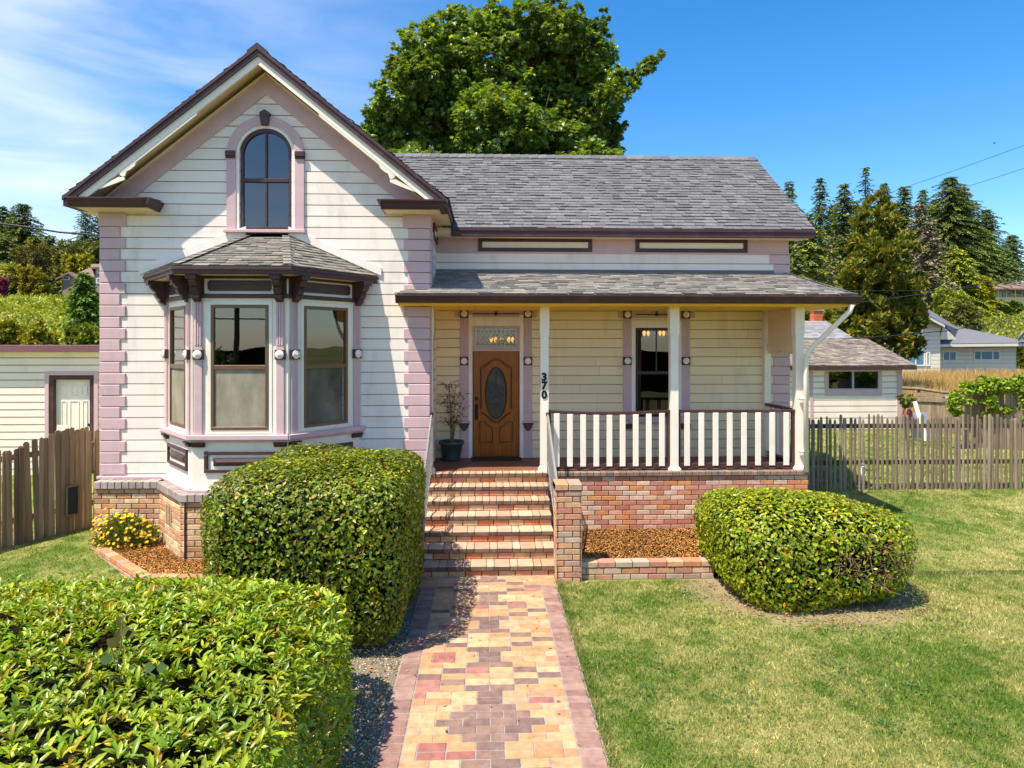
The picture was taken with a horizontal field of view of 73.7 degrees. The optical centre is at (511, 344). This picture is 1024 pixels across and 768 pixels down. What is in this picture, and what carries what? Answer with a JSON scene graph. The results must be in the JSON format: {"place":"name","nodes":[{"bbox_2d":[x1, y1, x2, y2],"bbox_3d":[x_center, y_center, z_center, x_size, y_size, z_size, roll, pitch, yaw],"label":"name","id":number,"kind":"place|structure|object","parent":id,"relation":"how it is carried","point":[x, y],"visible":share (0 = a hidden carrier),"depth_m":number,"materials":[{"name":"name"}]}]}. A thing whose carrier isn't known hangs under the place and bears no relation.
{"place":"outdoors","nodes":[
{"label":"outdoors","id":0,"kind":"place"},
{"bbox_2d":[0,223,99,235],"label":"overhead wire","id":1,"kind":"object","parent":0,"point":[49,230],"visible":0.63,"depth_m":14.79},
{"bbox_2d":[316,619,411,767],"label":"gravel","id":2,"kind":"structure","parent":0,"point":[368,701],"depth_m":6.48,"materials":[{"name":"grey gravel"}]},
{"bbox_2d":[372,575,608,767],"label":"path","id":3,"kind":"structure","parent":0,"point":[507,666],"depth_m":6.54,"materials":[{"name":"brick"}]},
{"bbox_2d":[470,458,521,460],"bbox_3d":[-0.294,2.133,12.728,0.955,0.012,0.300,0,0,-2],"label":"threshold","id":4,"kind":"object","parent":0,"point":[496,459],"depth_m":12.68,"materials":[{"name":"black wood"}]},
{"bbox_2d":[0,430,1023,767],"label":"lawn","id":5,"kind":"structure","parent":0,"point":[722,588],"depth_m":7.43,"materials":[{"name":"plant"}]},
{"bbox_2d":[0,427,99,549],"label":"board fence","id":6,"kind":"object","parent":5,"relation":"on","point":[63,501],"visible":0.95,"depth_m":11.21,"materials":[{"name":"brown wood"}]},
{"bbox_2d":[66,485,79,516],"bbox_3d":[-7.374,2.610,11.458,0.032,0.500,0.200,0,0,35],"label":"dog door","id":7,"kind":"structure","parent":6,"relation":"in","point":[72,492],"depth_m":11.46,"materials":[{"name":"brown wood"}]},
{"bbox_2d":[90,543,213,589],"bbox_3d":[-5.289,3.213,9.804,3.496,0.201,0.776,0,0,31],"label":"brick edging","id":8,"kind":"object","parent":5,"relation":"on","point":[113,559],"visible":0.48,"depth_m":9.73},
{"bbox_2d":[109,540,220,573],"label":"bark mulch","id":9,"kind":"object","parent":5,"relation":"on","point":[135,553],"visible":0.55,"depth_m":9.99,"materials":[{"name":"brown wood"}]},
{"bbox_2d":[87,508,161,549],"bbox_3d":[-6.065,2.849,10.702,1.192,0.626,0.677,0,0,-2],"label":"yellow flower clump","id":10,"kind":"object","parent":9,"relation":"on","point":[130,526],"visible":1,"depth_m":10.60,"materials":[{"name":"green plant"}]},
{"bbox_2d":[0,568,359,767],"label":"front hedge","id":11,"kind":"object","parent":5,"relation":"on","point":[217,692],"visible":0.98,"depth_m":4.79,"materials":[{"name":"green plant"}]},
{"bbox_2d":[28,614,167,683],"bbox_3d":[-2.893,2.135,4.633,1.105,0.627,0.134,0,0,-2],"label":"bramble shoot","id":12,"kind":"object","parent":11,"relation":"attached to","point":[112,643],"visible":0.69,"depth_m":4.63,"materials":[{"name":"green plant"}]},
{"bbox_2d":[197,442,428,654],"bbox_3d":[-2.288,2.376,8.390,2.451,2.217,3.328,0,0,-2],"label":"camellia hedge","id":13,"kind":"object","parent":5,"relation":"on","point":[348,525],"visible":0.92,"depth_m":7.14,"materials":[{"name":"green plant"}]},
{"bbox_2d":[338,578,937,767],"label":"leaf litter","id":14,"kind":"object","parent":5,"relation":"on","point":[367,736],"visible":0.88,"depth_m":7.94,"materials":[{"name":"brown plant"}]},
{"bbox_2d":[582,527,719,562],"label":"bark mulch","id":15,"kind":"object","parent":5,"relation":"on","point":[620,537],"visible":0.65,"depth_m":10.66,"materials":[{"name":"brown wood"}]},
{"bbox_2d":[693,484,924,613],"bbox_3d":[3.901,2.672,9.361,2.510,1.564,2.659,0,0,-2],"label":"clipped shrub","id":16,"kind":"object","parent":5,"relation":"on","point":[818,547],"visible":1,"depth_m":8.45,"materials":[{"name":"green plant"}]},
{"bbox_2d":[895,392,916,437],"bbox_3d":[11.784,2.257,20.440,0.722,1.722,0.431,0,0,-36],"label":"tree","id":17,"kind":"object","parent":5,"relation":"on","point":[908,401],"visible":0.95,"depth_m":20.34,"materials":[{"name":"green plant"}]},
{"bbox_2d":[808,414,1023,490],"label":"picket fence","id":18,"kind":"object","parent":5,"relation":"on","point":[990,461],"visible":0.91,"depth_m":14.12,"materials":[{"name":"brown wood"}]},
{"bbox_2d":[913,401,925,440],"bbox_3d":[12.096,2.256,20.218,0.112,1.172,0.448,0,0,-31],"label":"leaning plank","id":19,"kind":"object","parent":5,"relation":"on","point":[916,408],"visible":0.43,"depth_m":20.26,"materials":[{"name":"beige paint"}]},
{"bbox_2d":[909,412,930,437],"bbox_3d":[12.400,2.432,20.775,0.600,0.760,0.211,0,0,-2],"label":"metal sheet","id":20,"kind":"object","parent":5,"relation":"on","point":[925,414],"visible":0.19,"depth_m":20.80,"materials":[{"name":"metal"}]},
{"bbox_2d":[914,393,964,434],"bbox_3d":[13.492,2.182,21.510,1.418,1.292,0.138,0,0,35],"label":"plank fence","id":21,"kind":"object","parent":5,"relation":"on","point":[932,407],"visible":0.41,"depth_m":21.57,"materials":[{"name":"grey wood"}]},
{"bbox_2d":[964,392,1023,450],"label":"plank fence","id":22,"kind":"object","parent":5,"relation":"on","point":[974,410],"visible":0.43,"depth_m":18.77,"materials":[{"name":"brown wood"}]},
{"bbox_2d":[944,373,1023,419],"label":"ivy","id":23,"kind":"object","parent":22,"relation":"attached to","point":[993,384],"visible":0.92,"depth_m":18.57,"materials":[{"name":"green plant"}]},
{"bbox_2d":[0,297,1023,586],"bbox_3d":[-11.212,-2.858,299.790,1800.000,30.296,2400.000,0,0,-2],"label":"ground","id":24,"kind":"structure","parent":0,"point":[722,577],"depth_m":9.84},
{"bbox_2d":[0,277,9,296],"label":"shrub","id":25,"kind":"object","parent":24,"relation":"on","point":[4,285],"visible":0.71,"depth_m":104.68,"materials":[{"name":"purple plant"}]},
{"bbox_2d":[0,206,15,238],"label":"fir tree","id":26,"kind":"object","parent":24,"relation":"on","point":[3,215],"visible":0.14,"depth_m":145.79,"materials":[{"name":"green plant"}]},
{"bbox_2d":[0,261,21,296],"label":"shrub","id":27,"kind":"object","parent":24,"relation":"on","point":[10,271],"visible":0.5,"depth_m":111.28,"materials":[{"name":"green plant"}]},
{"bbox_2d":[0,237,23,269],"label":"conifer","id":28,"kind":"object","parent":24,"relation":"on","point":[6,257],"visible":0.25,"depth_m":126.03,"materials":[{"name":"green plant"}]},
{"bbox_2d":[0,318,25,344],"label":"shrub","id":29,"kind":"object","parent":24,"relation":"on","point":[9,327],"visible":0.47,"depth_m":45.41,"materials":[{"name":"green plant"}]},
{"bbox_2d":[0,203,51,260],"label":"spruce tree","id":30,"kind":"object","parent":24,"relation":"on","point":[21,235],"visible":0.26,"depth_m":139.74,"materials":[{"name":"green plant"}]},
{"bbox_2d":[9,241,51,293],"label":"broadleaf tree","id":31,"kind":"object","parent":24,"relation":"on","point":[33,255],"visible":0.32,"depth_m":115.76,"materials":[{"name":"green plant"}]},
{"bbox_2d":[16,264,50,297],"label":"shrub","id":32,"kind":"object","parent":24,"relation":"on","point":[32,279],"visible":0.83,"depth_m":108.70,"materials":[{"name":"green plant"}]},
{"bbox_2d":[15,237,51,280],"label":"pine tree","id":33,"kind":"object","parent":24,"relation":"on","point":[35,240],"visible":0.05,"depth_m":132.33,"materials":[{"name":"green plant"}]},
{"bbox_2d":[16,317,61,344],"bbox_3d":[-31.094,0.027,44.722,2.653,3.820,2.447,0,0,-14],"label":"shrub","id":34,"kind":"object","parent":24,"relation":"on","point":[36,333],"visible":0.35,"depth_m":44.54,"materials":[{"name":"green plant"}]},
{"bbox_2d":[9,284,74,297],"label":"hillside scrub","id":35,"kind":"object","parent":24,"relation":"on","point":[56,292],"visible":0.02,"depth_m":114.93,"materials":[{"name":"green plant"}]},
{"bbox_2d":[38,236,59,281],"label":"pine tree","id":36,"kind":"object","parent":24,"relation":"on","point":[50,240],"visible":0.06,"depth_m":136.04,"materials":[{"name":"green plant"}]},
{"bbox_2d":[0,292,100,357],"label":"hillside scrub","id":37,"kind":"object","parent":24,"relation":"on","point":[47,305],"visible":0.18,"depth_m":80.73,"materials":[{"name":"green plant"}]},
{"bbox_2d":[0,345,102,474],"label":"garden shed","id":38,"kind":"structure","parent":24,"relation":"on","point":[45,390],"depth_m":15.39,"materials":[{"name":"white paint"}]},
{"bbox_2d":[56,380,89,430],"bbox_3d":[-9.947,1.812,15.509,0.803,2.060,0.100,0,0,-2],"label":"door","id":39,"kind":"structure","parent":38,"relation":"in","point":[72,396],"depth_m":15.51,"materials":[{"name":"white paint"}]},
{"bbox_2d":[46,239,81,290],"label":"broadleaf tree","id":40,"kind":"object","parent":24,"relation":"on","point":[58,251],"visible":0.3,"depth_m":128.92,"materials":[{"name":"green plant"}]},
{"bbox_2d":[48,272,100,331],"bbox_3d":[-38.190,-3.424,60.567,4.894,6.094,4.354,0,0,-2],"label":"conifer","id":41,"kind":"object","parent":24,"relation":"on","point":[84,305],"visible":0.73,"depth_m":60.09,"materials":[{"name":"green plant"}]},
{"bbox_2d":[57,251,94,290],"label":"broadleaf tree","id":42,"kind":"object","parent":24,"relation":"on","point":[76,263],"visible":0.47,"depth_m":126.34,"materials":[{"name":"green plant"}]},
{"bbox_2d":[55,264,99,294],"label":"hillside house","id":43,"kind":"structure","parent":24,"relation":"on","point":[67,278],"depth_m":115.31,"materials":[{"name":"white paint"}]},
{"bbox_2d":[68,240,87,246],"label":"pine tree","id":44,"kind":"object","parent":24,"relation":"on","point":[78,243],"visible":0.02,"depth_m":138.15,"materials":[{"name":"green plant"}]},
{"bbox_2d":[61,317,100,344],"bbox_3d":[-29.636,-0.143,47.009,3.820,3.599,2.233,0,0,39],"label":"shrub","id":45,"kind":"object","parent":24,"relation":"on","point":[82,333],"visible":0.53,"depth_m":46.42,"materials":[{"name":"green plant"}]},
{"bbox_2d":[65,211,99,245],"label":"fir tree","id":46,"kind":"object","parent":24,"relation":"on","point":[83,226],"visible":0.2,"depth_m":142.37,"materials":[{"name":"green plant"}]},
{"bbox_2d":[77,240,100,274],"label":"broadleaf tree","id":47,"kind":"object","parent":24,"relation":"on","point":[92,248],"visible":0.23,"depth_m":132.07,"materials":[{"name":"green plant"}]},
{"bbox_2d":[79,217,99,242],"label":"fir tree","id":48,"kind":"object","parent":24,"relation":"on","point":[96,230],"visible":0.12,"depth_m":143.87,"materials":[{"name":"green plant"}]},
{"bbox_2d":[62,42,861,581],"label":"victorian house","id":49,"kind":"structure","parent":24,"relation":"on","point":[288,258],"depth_m":11.41,"materials":[{"name":"beige paint"}]},
{"bbox_2d":[139,226,381,492],"bbox_3d":[-4.132,0.118,10.687,3.960,4.166,1.608,0,0,-2],"label":"bay window","id":50,"kind":"structure","parent":49,"relation":"in","point":[219,419],"depth_m":10.27,"materials":[{"name":"white paint"}]},
{"bbox_2d":[223,109,305,233],"bbox_3d":[-4.082,-2.869,11.310,1.323,2.032,0.170,0,0,-2],"label":"arched window","id":51,"kind":"structure","parent":49,"relation":"in","point":[266,124],"depth_m":11.31,"materials":[{"name":"purple paint"}]},
{"bbox_2d":[437,380,469,461],"bbox_3d":[-1.090,1.393,12.640,0.565,1.493,0.480,0,0,38],"label":"potted shrub","id":52,"kind":"object","parent":49,"relation":"on","point":[451,448],"visible":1,"depth_m":12.59,"materials":[{"name":"green plant"}]},
{"bbox_2d":[471,351,520,457],"bbox_3d":[-0.303,1.127,12.973,0.935,2.025,0.150,0,0,-2],"label":"front door","id":53,"kind":"structure","parent":49,"relation":"in","point":[495,373],"depth_m":12.99,"materials":[{"name":"brown wood"}]},
{"bbox_2d":[472,326,519,350],"bbox_3d":[-0.304,-0.121,12.990,0.895,0.481,0.075,0,0,-2],"label":"transom window","id":54,"kind":"structure","parent":49,"relation":"in","point":[474,348],"depth_m":12.97,"materials":[{"name":"purple paint"}]},
{"bbox_2d":[490,329,513,345],"bbox_3d":[-0.214,-0.337,14.624,0.528,0.738,0.508,0,0,-2],"label":"chandelier","id":55,"kind":"object","parent":49,"relation":"hanging from","point":[512,339],"visible":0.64,"depth_m":14.60,"materials":[{"name":"yellow metal"}]},
{"bbox_2d":[643,331,664,339],"bbox_3d":[3.063,-0.406,14.725,0.408,0.599,0.408,0,0,26],"label":"chandelier","id":56,"kind":"object","parent":49,"relation":"hanging from","point":[654,334],"visible":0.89,"depth_m":14.70,"materials":[{"name":"yellow metal"}]},
{"bbox_2d":[626,320,690,428],"bbox_3d":[2.766,0.562,13.078,1.303,2.077,0.130,0,0,-2],"label":"porch window","id":57,"kind":"structure","parent":49,"relation":"in","point":[649,389],"depth_m":13.08,"materials":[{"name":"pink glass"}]},
{"bbox_2d":[863,273,1022,301],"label":"overhead wire","id":58,"kind":"object","parent":49,"relation":"attached to","point":[931,292],"visible":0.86,"depth_m":17.08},
{"bbox_2d":[359,0,665,155],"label":"maple tree","id":59,"kind":"object","parent":24,"relation":"on","point":[551,82],"visible":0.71,"depth_m":23.64,"materials":[{"name":"green plant"}]},
{"bbox_2d":[582,557,713,579],"bbox_3d":[1.903,3.171,9.658,1.875,0.266,0.180,0,0,-2],"label":"brick edging","id":60,"kind":"object","parent":24,"relation":"on","point":[646,568],"visible":0.91,"depth_m":9.58,"materials":[{"name":"beige brick"}]},
{"bbox_2d":[783,181,804,262],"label":"conifer","id":61,"kind":"object","parent":24,"relation":"on","point":[790,191],"visible":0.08,"depth_m":109.51,"materials":[{"name":"green plant"}]},
{"bbox_2d":[789,252,812,320],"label":"conifer","id":62,"kind":"object","parent":24,"relation":"on","point":[795,269],"visible":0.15,"depth_m":88.90,"materials":[{"name":"green plant"}]},
{"bbox_2d":[789,214,837,286],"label":"conifer","id":63,"kind":"object","parent":24,"relation":"on","point":[806,248],"visible":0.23,"depth_m":100.61,"materials":[{"name":"green plant"}]},
{"bbox_2d":[803,178,839,286],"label":"pine tree","id":64,"kind":"object","parent":24,"relation":"on","point":[821,216],"visible":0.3,"depth_m":119.66,"materials":[{"name":"green plant"}]},
{"bbox_2d":[815,237,839,284],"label":"dead conifer","id":65,"kind":"object","parent":24,"relation":"on","point":[829,267],"visible":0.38,"depth_m":99.70,"materials":[{"name":"plant"}]},
{"bbox_2d":[804,309,854,338],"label":"neighbour house","id":66,"kind":"structure","parent":24,"relation":"on","point":[816,326],"depth_m":30.37,"materials":[{"name":"beige paint"}]},
{"bbox_2d":[814,205,848,276],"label":"conifer","id":67,"kind":"object","parent":24,"relation":"on","point":[831,215],"visible":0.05,"depth_m":136.12,"materials":[{"name":"green plant"}]},
{"bbox_2d":[815,237,852,286],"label":"conifer","id":68,"kind":"object","parent":24,"relation":"on","point":[842,256],"visible":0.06,"depth_m":107.79,"materials":[{"name":"green plant"}]},
{"bbox_2d":[824,183,857,286],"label":"conifer","id":69,"kind":"object","parent":24,"relation":"on","point":[845,207],"visible":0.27,"depth_m":124.08,"materials":[{"name":"green plant"}]},
{"bbox_2d":[789,338,916,429],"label":"garage","id":70,"kind":"structure","parent":24,"relation":"on","point":[855,378],"depth_m":22.43,"materials":[{"name":"white paint"}]},
{"bbox_2d":[829,371,877,388],"bbox_3d":[11.199,1.150,22.439,1.726,0.624,0.070,0,0,-2],"label":"window","id":71,"kind":"structure","parent":70,"relation":"in","point":[837,379],"depth_m":22.44,"materials":[{"name":"glass"}]},
{"bbox_2d":[836,318,1022,338],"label":"overhead wire","id":72,"kind":"object","parent":70,"relation":"attached to","point":[931,332],"visible":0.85,"depth_m":26.71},
{"bbox_2d":[853,166,875,221],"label":"fir tree","id":73,"kind":"object","parent":24,"relation":"on","point":[866,179],"visible":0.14,"depth_m":130.63,"materials":[{"name":"green plant"}]},
{"bbox_2d":[823,188,931,360],"bbox_3d":[18.429,-2.579,34.495,7.009,10.984,4.694,0,0,-33],"label":"cypress tree","id":74,"kind":"object","parent":24,"relation":"on","point":[873,262],"visible":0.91,"depth_m":33.29,"materials":[{"name":"green plant"}]},
{"bbox_2d":[867,183,895,227],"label":"conifer","id":75,"kind":"object","parent":24,"relation":"on","point":[886,187],"visible":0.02,"depth_m":126.41,"materials":[{"name":"green plant"}]},
{"bbox_2d":[891,186,939,292],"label":"conifer","id":76,"kind":"object","parent":24,"relation":"on","point":[905,199],"visible":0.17,"depth_m":122.21,"materials":[{"name":"green plant"}]},
{"bbox_2d":[894,202,953,301],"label":"dead conifer","id":77,"kind":"object","parent":24,"relation":"on","point":[917,220],"visible":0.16,"depth_m":112.23,"materials":[{"name":"plant"}]},
{"bbox_2d":[912,189,941,284],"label":"conifer","id":78,"kind":"object","parent":24,"relation":"on","point":[923,194],"visible":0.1,"depth_m":132.74,"materials":[{"name":"green plant"}]},
{"bbox_2d":[902,385,960,397],"bbox_3d":[14.627,2.137,23.956,1.893,1.413,0.328,0,0,30],"label":"pole fence","id":79,"kind":"object","parent":24,"relation":"on","point":[918,388],"visible":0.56,"depth_m":23.96,"materials":[{"name":"brown wood"}]},
{"bbox_2d":[908,220,961,310],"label":"dead conifer","id":80,"kind":"object","parent":24,"relation":"on","point":[930,260],"visible":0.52,"depth_m":103.90,"materials":[{"name":"plant"}]},
{"bbox_2d":[851,145,1023,209],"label":"overhead wire","id":81,"kind":"object","parent":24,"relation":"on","point":[948,172],"visible":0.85,"depth_m":63.50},
{"bbox_2d":[866,168,1023,219],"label":"overhead wire","id":82,"kind":"object","parent":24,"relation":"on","point":[957,189],"visible":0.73,"depth_m":63.97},
{"bbox_2d":[931,287,968,327],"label":"shrub","id":83,"kind":"object","parent":24,"relation":"on","point":[942,299],"visible":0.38,"depth_m":91.53,"materials":[{"name":"green plant"}]},
{"bbox_2d":[884,310,1023,373],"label":"cream house","id":84,"kind":"structure","parent":24,"relation":"on","point":[964,348],"depth_m":53.27,"materials":[{"name":"beige paint"}]},
{"bbox_2d":[909,353,924,365],"bbox_3d":[30.468,1.057,51.515,1.430,1.057,0.060,0,0,-2],"label":"window","id":85,"kind":"structure","parent":84,"relation":"in","point":[921,362],"depth_m":51.53,"materials":[{"name":"white paint"}]},
{"bbox_2d":[942,351,956,360],"bbox_3d":[34.130,0.859,53.253,1.121,0.781,0.060,0,0,-2],"label":"window","id":86,"kind":"structure","parent":84,"relation":"in","point":[946,355],"depth_m":53.25,"materials":[{"name":"white paint"}]},
{"bbox_2d":[973,350,999,360],"bbox_3d":[37.117,0.821,53.364,2.131,0.782,0.060,0,0,-2],"label":"window","id":87,"kind":"structure","parent":84,"relation":"in","point":[987,355],"depth_m":53.36,"materials":[{"name":"white paint"}]},
{"bbox_2d":[940,297,986,331],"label":"shrub","id":88,"kind":"object","parent":24,"relation":"on","point":[958,313],"visible":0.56,"depth_m":79.16,"materials":[{"name":"green plant"}]},
{"bbox_2d":[915,176,1023,302],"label":"spruce tree","id":89,"kind":"object","parent":24,"relation":"on","point":[946,209],"visible":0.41,"depth_m":151.22,"materials":[{"name":"green plant"}]},
{"bbox_2d":[932,248,1008,317],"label":"conifer","id":90,"kind":"object","parent":24,"relation":"on","point":[959,276],"visible":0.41,"depth_m":121.61,"materials":[{"name":"green plant"}]},
{"bbox_2d":[939,187,1015,285],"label":"spruce tree","id":91,"kind":"object","parent":24,"relation":"on","point":[969,194],"visible":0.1,"depth_m":154.18,"materials":[{"name":"green plant"}]},
{"bbox_2d":[940,313,1023,339],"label":"hillside scrub","id":92,"kind":"object","parent":24,"relation":"on","point":[1016,324],"visible":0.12,"depth_m":99.79,"materials":[{"name":"green plant"}]},
{"bbox_2d":[969,275,997,317],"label":"broadleaf tree","id":93,"kind":"object","parent":24,"relation":"on","point":[987,288],"visible":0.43,"depth_m":120.40,"materials":[{"name":"green plant"}]},
{"bbox_2d":[973,209,1022,281],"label":"fir tree","id":94,"kind":"object","parent":24,"relation":"on","point":[988,212],"visible":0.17,"depth_m":160.71,"materials":[{"name":"green plant"}]},
{"bbox_2d":[993,302,1009,313],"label":"shrub","id":95,"kind":"object","parent":24,"relation":"on","point":[1003,308],"visible":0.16,"depth_m":124.28,"materials":[{"name":"green plant"}]},
{"bbox_2d":[987,251,1023,281],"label":"conifer","id":96,"kind":"object","parent":24,"relation":"on","point":[1006,272],"visible":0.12,"depth_m":158.41,"materials":[{"name":"green plant"}]},
{"bbox_2d":[991,308,1023,319],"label":"hillside scrub","id":97,"kind":"object","parent":24,"relation":"on","point":[1016,313],"visible":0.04,"depth_m":120.18,"materials":[{"name":"green plant"}]},
{"bbox_2d":[992,282,1023,303],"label":"hillside house","id":98,"kind":"structure","parent":24,"relation":"on","point":[1005,293],"depth_m":142.15,"materials":[{"name":"yellow paint"}]},
{"bbox_2d":[1002,235,1023,280],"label":"fir tree","id":99,"kind":"object","parent":24,"relation":"on","point":[1010,238],"visible":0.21,"depth_m":167.73,"materials":[{"name":"green plant"}]},
{"bbox_2d":[1007,300,1023,315],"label":"shrub","id":100,"kind":"object","parent":24,"relation":"on","point":[1017,306],"visible":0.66,"depth_m":124.16,"materials":[{"name":"green plant"}]},
{"bbox_2d":[1016,346,1023,368],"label":"shrub","id":101,"kind":"object","parent":24,"relation":"on","point":[1020,356],"visible":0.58,"depth_m":61.10,"materials":[{"name":"green plant"}]},
{"bbox_2d":[0,0,1023,281],"label":"sky","id":102,"kind":"structure","parent":0,"point":[910,92],"materials":[{"name":"blue"}]},
{"bbox_2d":[846,280,1021,290],"bbox_3d":[25.726,-3.854,35.833,24.940,2.933,0.321,0,0,-27],"label":"overhead wire","id":103,"kind":"object","parent":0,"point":[928,290],"visible":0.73,"depth_m":32.86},
{"bbox_2d":[902,366,1023,417],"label":"dry grass","id":104,"kind":"structure","parent":0,"point":[941,380],"depth_m":41.20,"materials":[{"name":"beige plant"}]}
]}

